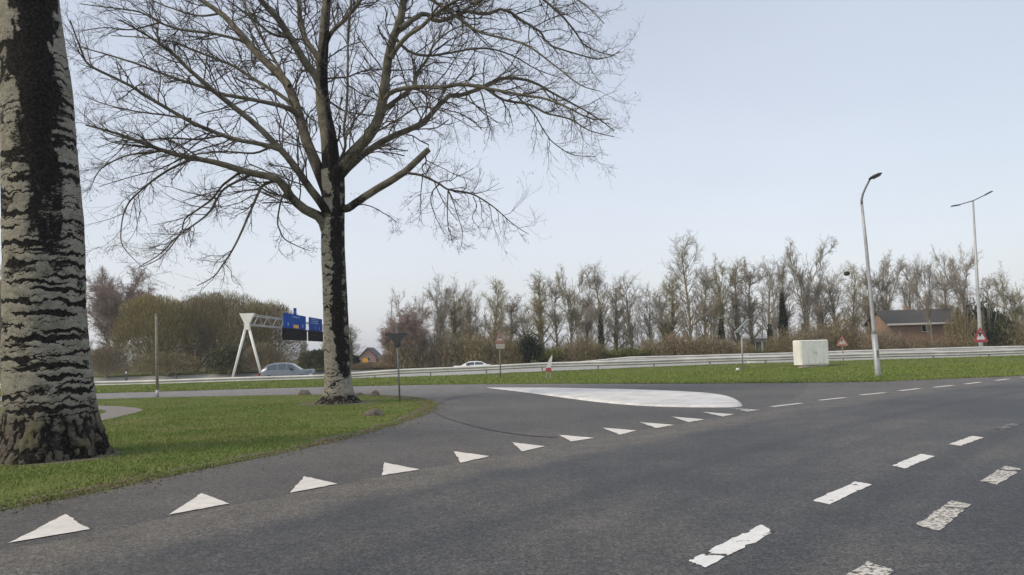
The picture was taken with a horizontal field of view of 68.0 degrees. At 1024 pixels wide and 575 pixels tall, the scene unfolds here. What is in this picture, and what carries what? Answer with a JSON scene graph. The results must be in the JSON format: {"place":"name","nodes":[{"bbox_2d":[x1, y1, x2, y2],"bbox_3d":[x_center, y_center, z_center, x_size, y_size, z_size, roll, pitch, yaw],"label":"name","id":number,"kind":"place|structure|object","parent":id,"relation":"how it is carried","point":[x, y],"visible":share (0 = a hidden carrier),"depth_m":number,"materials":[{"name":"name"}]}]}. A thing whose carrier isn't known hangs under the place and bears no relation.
{"place":"outdoors","nodes":[
{"label":"outdoors","id":0,"kind":"place"},
{"bbox_2d":[0,404,142,419],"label":"path","id":1,"kind":"structure","parent":0,"point":[113,411],"depth_m":24.29,"materials":[{"name":"grey concrete"}]},
{"bbox_2d":[0,383,808,548],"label":"side road","id":2,"kind":"structure","parent":0,"point":[485,420],"depth_m":12.70,"materials":[{"name":"grey asphalt"}]},
{"bbox_2d":[0,375,1023,574],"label":"road","id":3,"kind":"structure","parent":0,"point":[916,477],"depth_m":7.13,"materials":[{"name":"grey asphalt"}]},
{"bbox_2d":[0,349,1023,511],"bbox_3d":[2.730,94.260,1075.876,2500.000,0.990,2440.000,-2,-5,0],"label":"ground","id":4,"kind":"structure","parent":0,"point":[54,479],"depth_m":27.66,"materials":[{"name":"green plant"}]},
{"bbox_2d":[0,0,115,464],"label":"poplar tree","id":5,"kind":"object","parent":4,"relation":"on","point":[49,412],"visible":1,"depth_m":12.49,"materials":[{"name":"grey plant"}]},
{"bbox_2d":[1,450,123,465],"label":"bare soil","id":6,"kind":"structure","parent":4,"relation":"on","point":[99,456],"depth_m":12.07,"materials":[{"name":"brown soil"}]},
{"bbox_2d":[90,344,130,376],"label":"scrub","id":7,"kind":"object","parent":4,"relation":"on","point":[107,354],"visible":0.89,"depth_m":98.73,"materials":[{"name":"brown plant"}]},
{"bbox_2d":[86,264,164,374],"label":"bare tree","id":8,"kind":"object","parent":4,"relation":"on","point":[104,308],"visible":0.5,"depth_m":110.10,"materials":[{"name":"brown plant"}]},
{"bbox_2d":[106,291,204,374],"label":"willow tree","id":9,"kind":"object","parent":4,"relation":"on","point":[137,316],"visible":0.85,"depth_m":104.60,"materials":[{"name":"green plant"}]},
{"bbox_2d":[155,313,158,396],"bbox_3d":[-15.767,3.022,33.732,0.228,3.775,0.137,-2,-5,0],"label":"roadside post","id":10,"kind":"object","parent":4,"relation":"on","point":[156,356],"visible":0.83,"depth_m":33.69,"materials":[{"name":"metal"}]},
{"bbox_2d":[128,350,202,375],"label":"scrub","id":11,"kind":"object","parent":4,"relation":"on","point":[167,363],"visible":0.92,"depth_m":98.37,"materials":[{"name":"brown plant"}]},
{"bbox_2d":[0,328,359,376],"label":"woods","id":12,"kind":"object","parent":4,"relation":"on","point":[304,346],"visible":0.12,"depth_m":139.04,"materials":[{"name":"plant"}]},
{"bbox_2d":[153,294,224,371],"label":"willow tree","id":13,"kind":"object","parent":4,"relation":"on","point":[198,330],"visible":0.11,"depth_m":111.92,"materials":[{"name":"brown plant"}]},
{"bbox_2d":[163,290,268,372],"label":"willow tree","id":14,"kind":"object","parent":4,"relation":"on","point":[225,304],"visible":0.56,"depth_m":107.99,"materials":[{"name":"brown plant"}]},
{"bbox_2d":[0,396,434,509],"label":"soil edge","id":15,"kind":"object","parent":4,"relation":"on","point":[336,436],"visible":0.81,"depth_m":12.50,"materials":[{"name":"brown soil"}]},
{"bbox_2d":[205,344,253,373],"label":"bush","id":16,"kind":"object","parent":4,"relation":"on","point":[222,358],"visible":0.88,"depth_m":98.27,"materials":[{"name":"green plant"}]},
{"bbox_2d":[216,298,308,370],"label":"willow tree","id":17,"kind":"object","parent":4,"relation":"on","point":[264,334],"visible":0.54,"depth_m":105.53,"materials":[{"name":"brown plant"}]},
{"bbox_2d":[236,341,289,371],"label":"scrub","id":18,"kind":"object","parent":4,"relation":"on","point":[265,352],"visible":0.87,"depth_m":98.46,"materials":[{"name":"brown plant"}]},
{"bbox_2d":[232,313,323,376],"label":"sign gantry","id":19,"kind":"object","parent":4,"relation":"on","point":[247,318],"visible":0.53,"depth_m":79.89,"materials":[{"name":"white metal"}]},
{"bbox_2d":[282,308,306,340],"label":"overhead sign","id":20,"kind":"object","parent":19,"relation":"attached to","point":[295,322],"visible":1,"depth_m":94.54,"materials":[{"name":"metal"}]},
{"bbox_2d":[308,317,322,341],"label":"overhead sign","id":21,"kind":"object","parent":19,"relation":"attached to","point":[315,328],"visible":1,"depth_m":104.54,"materials":[{"name":"metal"}]},
{"bbox_2d":[296,349,323,370],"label":"hedge","id":22,"kind":"object","parent":4,"relation":"on","point":[314,359],"visible":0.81,"depth_m":98.28,"materials":[{"name":"green plant"}]},
{"bbox_2d":[62,0,644,404],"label":"poplar tree","id":23,"kind":"object","parent":4,"relation":"on","point":[332,170],"visible":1,"depth_m":25.21,"materials":[{"name":"brown plant"}]},
{"bbox_2d":[349,323,365,364],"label":"bare tree","id":24,"kind":"object","parent":4,"relation":"on","point":[351,340],"visible":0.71,"depth_m":117.38,"materials":[{"name":"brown plant"}]},
{"bbox_2d":[359,347,387,362],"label":"gabled house","id":25,"kind":"structure","parent":4,"relation":"on","point":[371,354],"depth_m":209.25,"materials":[{"name":"pink brick"}]},
{"bbox_2d":[351,361,396,368],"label":"hedge","id":26,"kind":"object","parent":4,"relation":"on","point":[369,365],"visible":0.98,"depth_m":98.94,"materials":[{"name":"brown plant"}]},
{"bbox_2d":[375,314,406,348],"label":"bare tree","id":27,"kind":"object","parent":4,"relation":"on","point":[383,334],"visible":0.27,"depth_m":107.12,"materials":[{"name":"brown plant"}]},
{"bbox_2d":[381,340,410,368],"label":"bush","id":28,"kind":"object","parent":4,"relation":"on","point":[393,351],"visible":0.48,"depth_m":100.22,"materials":[{"name":"brown plant"}]},
{"bbox_2d":[387,328,406,401],"bbox_3d":[-3.775,2.568,25.023,0.658,2.493,0.105,-2,-5,0],"label":"give way sign","id":29,"kind":"object","parent":4,"relation":"on","point":[396,338],"visible":0.9,"depth_m":25.04,"materials":[{"name":"grey metal"}]},
{"bbox_2d":[391,330,426,368],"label":"bush","id":30,"kind":"object","parent":4,"relation":"on","point":[409,359],"visible":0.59,"depth_m":99.08,"materials":[{"name":"brown plant"}]},
{"bbox_2d":[385,303,437,367],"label":"bare tree","id":31,"kind":"object","parent":4,"relation":"on","point":[409,324],"visible":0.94,"depth_m":99.67,"materials":[{"name":"brown plant"}]},
{"bbox_2d":[411,330,447,367],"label":"bush","id":32,"kind":"object","parent":4,"relation":"on","point":[428,358],"visible":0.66,"depth_m":99.72,"materials":[{"name":"brown plant"}]},
{"bbox_2d":[423,279,458,341],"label":"bare tree","id":33,"kind":"object","parent":4,"relation":"on","point":[442,315],"visible":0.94,"depth_m":104.36,"materials":[{"name":"brown plant"}]},
{"bbox_2d":[432,330,469,367],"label":"bush","id":34,"kind":"object","parent":4,"relation":"on","point":[449,358],"visible":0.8,"depth_m":99.72,"materials":[{"name":"brown plant"}]},
{"bbox_2d":[440,295,474,342],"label":"bare tree","id":35,"kind":"object","parent":4,"relation":"on","point":[453,317],"visible":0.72,"depth_m":106.27,"materials":[{"name":"brown plant"}]},
{"bbox_2d":[456,299,488,353],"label":"bare tree","id":36,"kind":"object","parent":4,"relation":"on","point":[469,312],"visible":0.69,"depth_m":111.43,"materials":[{"name":"brown plant"}]},
{"bbox_2d":[452,328,493,365],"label":"bush","id":37,"kind":"object","parent":4,"relation":"on","point":[469,350],"visible":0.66,"depth_m":99.75,"materials":[{"name":"brown plant"}]},
{"bbox_2d":[474,332,510,364],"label":"bush","id":38,"kind":"object","parent":4,"relation":"on","point":[494,358],"visible":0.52,"depth_m":100.02,"materials":[{"name":"brown plant"}]},
{"bbox_2d":[478,276,514,354],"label":"bare tree","id":39,"kind":"object","parent":4,"relation":"on","point":[496,325],"visible":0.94,"depth_m":105.85,"materials":[{"name":"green plant"}]},
{"bbox_2d":[495,331,504,376],"bbox_3d":[-0.736,4.145,46.737,0.626,2.898,0.110,-1,-5,-10],"label":"warning sign","id":40,"kind":"object","parent":4,"relation":"on","point":[499,340],"visible":0.91,"depth_m":46.75,"materials":[{"name":"grey metal"}]},
{"bbox_2d":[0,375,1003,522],"bbox_3d":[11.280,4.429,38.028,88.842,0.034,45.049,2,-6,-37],"label":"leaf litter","id":41,"kind":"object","parent":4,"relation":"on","point":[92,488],"visible":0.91,"depth_m":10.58,"materials":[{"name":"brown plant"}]},
{"bbox_2d":[494,292,528,343],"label":"bare tree","id":42,"kind":"object","parent":4,"relation":"on","point":[513,306],"visible":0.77,"depth_m":109.70,"materials":[{"name":"brown plant"}]},
{"bbox_2d":[0,349,1023,388],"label":"guardrail","id":43,"kind":"object","parent":4,"relation":"on","point":[655,361],"visible":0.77,"depth_m":54.25,"materials":[{"name":"metal"}]},
{"bbox_2d":[494,332,530,364],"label":"bush","id":44,"kind":"object","parent":4,"relation":"on","point":[509,352],"visible":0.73,"depth_m":99.52,"materials":[{"name":"brown plant"}]},
{"bbox_2d":[504,303,536,338],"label":"bare tree","id":45,"kind":"object","parent":4,"relation":"on","point":[523,327],"visible":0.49,"depth_m":113.44,"materials":[{"name":"brown plant"}]},
{"bbox_2d":[507,326,546,362],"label":"bush","id":46,"kind":"object","parent":4,"relation":"on","point":[531,345],"visible":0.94,"depth_m":99.88,"materials":[{"name":"green plant"}]},
{"bbox_2d":[522,269,560,362],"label":"bare tree","id":47,"kind":"object","parent":4,"relation":"on","point":[540,321],"visible":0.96,"depth_m":103.33,"materials":[{"name":"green plant"}]},
{"bbox_2d":[534,342,570,362],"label":"bush","id":48,"kind":"object","parent":4,"relation":"on","point":[548,354],"visible":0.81,"depth_m":100.04,"materials":[{"name":"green plant"}]},
{"bbox_2d":[539,274,569,346],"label":"bare tree","id":49,"kind":"object","parent":4,"relation":"on","point":[554,311],"visible":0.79,"depth_m":109.92,"materials":[{"name":"brown plant"}]},
{"bbox_2d":[551,335,590,361],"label":"bush","id":50,"kind":"object","parent":4,"relation":"on","point":[568,350],"visible":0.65,"depth_m":99.91,"materials":[{"name":"brown plant"}]},
{"bbox_2d":[554,263,593,344],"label":"bare tree","id":51,"kind":"object","parent":4,"relation":"on","point":[571,317],"visible":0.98,"depth_m":105.78,"materials":[{"name":"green plant"}]},
{"bbox_2d":[575,288,599,343],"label":"bare tree","id":52,"kind":"object","parent":4,"relation":"on","point":[588,326],"visible":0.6,"depth_m":113.67,"materials":[{"name":"brown plant"}]},
{"bbox_2d":[576,337,607,361],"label":"bush","id":53,"kind":"object","parent":4,"relation":"on","point":[592,346],"visible":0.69,"depth_m":99.72,"materials":[{"name":"brown plant"}]},
{"bbox_2d":[577,257,623,349],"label":"bare tree","id":54,"kind":"object","parent":4,"relation":"on","point":[601,317],"visible":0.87,"depth_m":103.66,"materials":[{"name":"brown plant"}]},
{"bbox_2d":[584,345,642,358],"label":"bush","id":55,"kind":"object","parent":4,"relation":"on","point":[620,352],"visible":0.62,"depth_m":100.55,"materials":[{"name":"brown plant"}]},
{"bbox_2d":[599,280,634,351],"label":"bare tree","id":56,"kind":"object","parent":4,"relation":"on","point":[615,307],"visible":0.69,"depth_m":110.12,"materials":[{"name":"brown plant"}]},
{"bbox_2d":[604,270,648,351],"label":"bare tree","id":57,"kind":"object","parent":4,"relation":"on","point":[630,331],"visible":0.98,"depth_m":106.14,"materials":[{"name":"brown plant"}]},
{"bbox_2d":[635,281,664,349],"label":"bare tree","id":58,"kind":"object","parent":4,"relation":"on","point":[648,324],"visible":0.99,"depth_m":107.92,"materials":[{"name":"brown plant"}]},
{"bbox_2d":[638,335,674,355],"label":"bush","id":59,"kind":"object","parent":4,"relation":"on","point":[648,345],"visible":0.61,"depth_m":99.90,"materials":[{"name":"brown plant"}]},
{"bbox_2d":[649,294,676,339],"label":"bare tree","id":60,"kind":"object","parent":4,"relation":"on","point":[661,322],"visible":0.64,"depth_m":113.92,"materials":[{"name":"brown plant"}]},
{"bbox_2d":[655,271,695,339],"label":"bare tree","id":61,"kind":"object","parent":4,"relation":"on","point":[670,328],"visible":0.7,"depth_m":110.09,"materials":[{"name":"brown plant"}]},
{"bbox_2d":[655,331,697,355],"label":"bush","id":62,"kind":"object","parent":4,"relation":"on","point":[677,341],"visible":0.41,"depth_m":99.88,"materials":[{"name":"brown plant"}]},
{"bbox_2d":[658,230,719,339],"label":"bare tree","id":63,"kind":"object","parent":4,"relation":"on","point":[688,314],"visible":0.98,"depth_m":103.55,"materials":[{"name":"brown plant"}]},
{"bbox_2d":[674,335,715,354],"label":"bush","id":64,"kind":"object","parent":4,"relation":"on","point":[699,348],"visible":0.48,"depth_m":99.78,"materials":[{"name":"brown plant"}]},
{"bbox_2d":[377,260,1023,361],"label":"woods","id":65,"kind":"object","parent":4,"relation":"on","point":[464,296],"visible":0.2,"depth_m":133.75,"materials":[{"name":"brown plant"}]},
{"bbox_2d":[690,262,725,339],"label":"bare tree","id":66,"kind":"object","parent":4,"relation":"on","point":[704,287],"visible":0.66,"depth_m":110.05,"materials":[{"name":"brown plant"}]},
{"bbox_2d":[698,331,732,354],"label":"bush","id":67,"kind":"object","parent":4,"relation":"on","point":[717,347],"visible":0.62,"depth_m":99.67,"materials":[{"name":"brown plant"}]},
{"bbox_2d":[705,253,747,342],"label":"bare tree","id":68,"kind":"object","parent":4,"relation":"on","point":[719,309],"visible":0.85,"depth_m":103.84,"materials":[{"name":"brown plant"}]},
{"bbox_2d":[720,339,755,353],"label":"bush","id":69,"kind":"object","parent":4,"relation":"on","point":[738,348],"visible":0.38,"depth_m":99.86,"materials":[{"name":"brown plant"}]},
{"bbox_2d":[722,261,756,346],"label":"bare tree","id":70,"kind":"object","parent":4,"relation":"on","point":[732,321],"visible":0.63,"depth_m":111.41,"materials":[{"name":"brown plant"}]},
{"bbox_2d":[724,257,772,351],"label":"bare tree","id":71,"kind":"object","parent":4,"relation":"on","point":[748,303],"visible":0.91,"depth_m":106.02,"materials":[{"name":"brown plant"}]},
{"bbox_2d":[746,255,789,349],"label":"bare tree","id":72,"kind":"object","parent":4,"relation":"on","point":[770,328],"visible":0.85,"depth_m":104.08,"materials":[{"name":"brown plant"}]},
{"bbox_2d":[763,335,792,352],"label":"bush","id":73,"kind":"object","parent":4,"relation":"on","point":[777,345],"visible":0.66,"depth_m":100.33,"materials":[{"name":"brown plant"}]},
{"bbox_2d":[778,292,789,341],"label":"conifer","id":74,"kind":"object","parent":4,"relation":"on","point":[783,321],"visible":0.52,"depth_m":102.72,"materials":[{"name":"green plant"}]},
{"bbox_2d":[770,255,800,334],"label":"bare tree","id":75,"kind":"object","parent":4,"relation":"on","point":[780,276],"visible":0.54,"depth_m":111.63,"materials":[{"name":"brown plant"}]},
{"bbox_2d":[775,323,816,352],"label":"bush","id":76,"kind":"object","parent":4,"relation":"on","point":[796,335],"visible":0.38,"depth_m":100.34,"materials":[{"name":"brown plant"}]},
{"bbox_2d":[589,346,1023,360],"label":"guardrail","id":77,"kind":"object","parent":4,"relation":"on","point":[831,352],"visible":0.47,"depth_m":77.57,"materials":[{"name":"metal"}]},
{"bbox_2d":[781,236,836,336],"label":"bare tree","id":78,"kind":"object","parent":4,"relation":"on","point":[806,301],"visible":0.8,"depth_m":103.78,"materials":[{"name":"brown plant"}]},
{"bbox_2d":[793,340,828,367],"bbox_3d":[19.411,4.304,49.384,2.215,1.770,1.275,-1,-5,-9],"label":"utility cabinet","id":79,"kind":"object","parent":4,"relation":"on","point":[810,353],"visible":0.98,"depth_m":49.10,"materials":[{"name":"metal"}]},
{"bbox_2d":[798,319,838,350],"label":"bush","id":80,"kind":"object","parent":4,"relation":"on","point":[820,336],"visible":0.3,"depth_m":100.13,"materials":[{"name":"brown plant"}]},
{"bbox_2d":[805,268,844,331],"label":"bare tree","id":81,"kind":"object","parent":4,"relation":"on","point":[821,315],"visible":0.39,"depth_m":109.51,"materials":[{"name":"brown plant"}]},
{"bbox_2d":[812,262,857,333],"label":"bare tree","id":82,"kind":"object","parent":4,"relation":"on","point":[829,292],"visible":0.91,"depth_m":105.85,"materials":[{"name":"brown plant"}]},
{"bbox_2d":[819,311,856,350],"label":"bush","id":83,"kind":"object","parent":4,"relation":"on","point":[838,328],"visible":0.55,"depth_m":99.95,"materials":[{"name":"brown plant"}]},
{"bbox_2d":[835,260,868,333],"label":"bare tree","id":84,"kind":"object","parent":4,"relation":"on","point":[854,297],"visible":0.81,"depth_m":109.78,"materials":[{"name":"brown plant"}]},
{"bbox_2d":[833,324,879,349],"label":"bush","id":85,"kind":"object","parent":4,"relation":"on","point":[866,342],"visible":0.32,"depth_m":99.78,"materials":[{"name":"brown plant"}]},
{"bbox_2d":[843,263,889,338],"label":"bare tree","id":86,"kind":"object","parent":4,"relation":"on","point":[867,306],"visible":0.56,"depth_m":118.04,"materials":[{"name":"brown plant"}]},
{"bbox_2d":[860,172,881,376],"bbox_3d":[16.198,-0.569,33.673,0.970,9.074,0.353,-4,-6,27],"label":"street lamp","id":87,"kind":"object","parent":4,"relation":"on","point":[876,358],"visible":0.95,"depth_m":33.62,"materials":[{"name":"metal"}]},
{"bbox_2d":[859,249,909,310],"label":"bare tree","id":88,"kind":"object","parent":4,"relation":"on","point":[885,268],"visible":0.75,"depth_m":117.88,"materials":[{"name":"brown plant"}]},
{"bbox_2d":[869,327,903,348],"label":"bush","id":89,"kind":"object","parent":4,"relation":"on","point":[889,342],"visible":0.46,"depth_m":102.64,"materials":[{"name":"brown plant"}]},
{"bbox_2d":[890,263,926,309],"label":"bare tree","id":90,"kind":"object","parent":4,"relation":"on","point":[906,295],"visible":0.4,"depth_m":121.45,"materials":[{"name":"brown plant"}]},
{"bbox_2d":[890,336,926,348],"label":"bush","id":91,"kind":"object","parent":4,"relation":"on","point":[910,344],"visible":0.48,"depth_m":102.39,"materials":[{"name":"brown plant"}]},
{"bbox_2d":[863,307,955,346],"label":"brick house","id":92,"kind":"structure","parent":4,"relation":"on","point":[907,322],"depth_m":112.09,"materials":[{"name":"brick"}]},
{"bbox_2d":[896,252,939,341],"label":"bare tree","id":93,"kind":"object","parent":4,"relation":"on","point":[928,300],"visible":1,"depth_m":106.52,"materials":[{"name":"brown plant"}]},
{"bbox_2d":[924,267,962,311],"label":"bare tree","id":94,"kind":"object","parent":4,"relation":"on","point":[941,305],"visible":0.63,"depth_m":116.22,"materials":[{"name":"brown plant"}]},
{"bbox_2d":[936,334,970,350],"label":"bush","id":95,"kind":"object","parent":4,"relation":"on","point":[954,342],"visible":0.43,"depth_m":102.53,"materials":[{"name":"brown plant"}]},
{"bbox_2d":[930,241,983,350],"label":"bare tree","id":96,"kind":"object","parent":4,"relation":"on","point":[959,289],"visible":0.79,"depth_m":103.52,"materials":[{"name":"brown plant"}]},
{"bbox_2d":[943,306,987,346],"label":"bush","id":97,"kind":"object","parent":4,"relation":"on","point":[960,331],"visible":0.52,"depth_m":102.97,"materials":[{"name":"brown plant"}]},
{"bbox_2d":[951,191,992,346],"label":"street lamp","id":98,"kind":"object","parent":4,"relation":"on","point":[979,321],"visible":0.82,"depth_m":79.13,"materials":[{"name":"metal"}]},
{"bbox_2d":[971,273,1011,315],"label":"bare tree","id":99,"kind":"object","parent":4,"relation":"on","point":[987,294],"visible":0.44,"depth_m":108.20,"materials":[{"name":"brown plant"}]},
{"bbox_2d":[965,288,1018,345],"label":"bush","id":100,"kind":"object","parent":4,"relation":"on","point":[989,316],"visible":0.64,"depth_m":103.10,"materials":[{"name":"green plant"}]},
{"bbox_2d":[985,308,1023,345],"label":"bush","id":101,"kind":"object","parent":4,"relation":"on","point":[1019,333],"visible":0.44,"depth_m":102.49,"materials":[{"name":"brown plant"}]},
{"bbox_2d":[990,271,1023,333],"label":"bare tree","id":102,"kind":"object","parent":4,"relation":"on","point":[1010,298],"visible":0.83,"depth_m":111.86,"materials":[{"name":"brown plant"}]},
{"bbox_2d":[0,355,1023,396],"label":"grass","id":103,"kind":"structure","parent":0,"point":[643,378],"depth_m":42.20,"materials":[{"name":"green plant"}]},
{"bbox_2d":[0,354,1023,383],"bbox_3d":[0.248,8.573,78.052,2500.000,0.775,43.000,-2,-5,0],"label":"highway","id":104,"kind":"structure","parent":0,"point":[322,372],"depth_m":71.03,"materials":[{"name":"grey asphalt"}]},
{"bbox_2d":[258,362,315,375],"bbox_3d":[-17.125,6.470,57.901,3.960,1.515,1.990,-1,-5,-4],"label":"passing car","id":105,"kind":"object","parent":104,"relation":"on","point":[283,369],"visible":0.45,"depth_m":57.14,"materials":[{"name":"blue paint"}]},
{"bbox_2d":[0,0,1023,363],"label":"sky","id":106,"kind":"structure","parent":0,"point":[755,125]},
{"bbox_2d":[493,388,741,406],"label":"traffic island","id":107,"kind":"structure","parent":0,"point":[658,398],"depth_m":23.06,"materials":[{"name":"white paint"}]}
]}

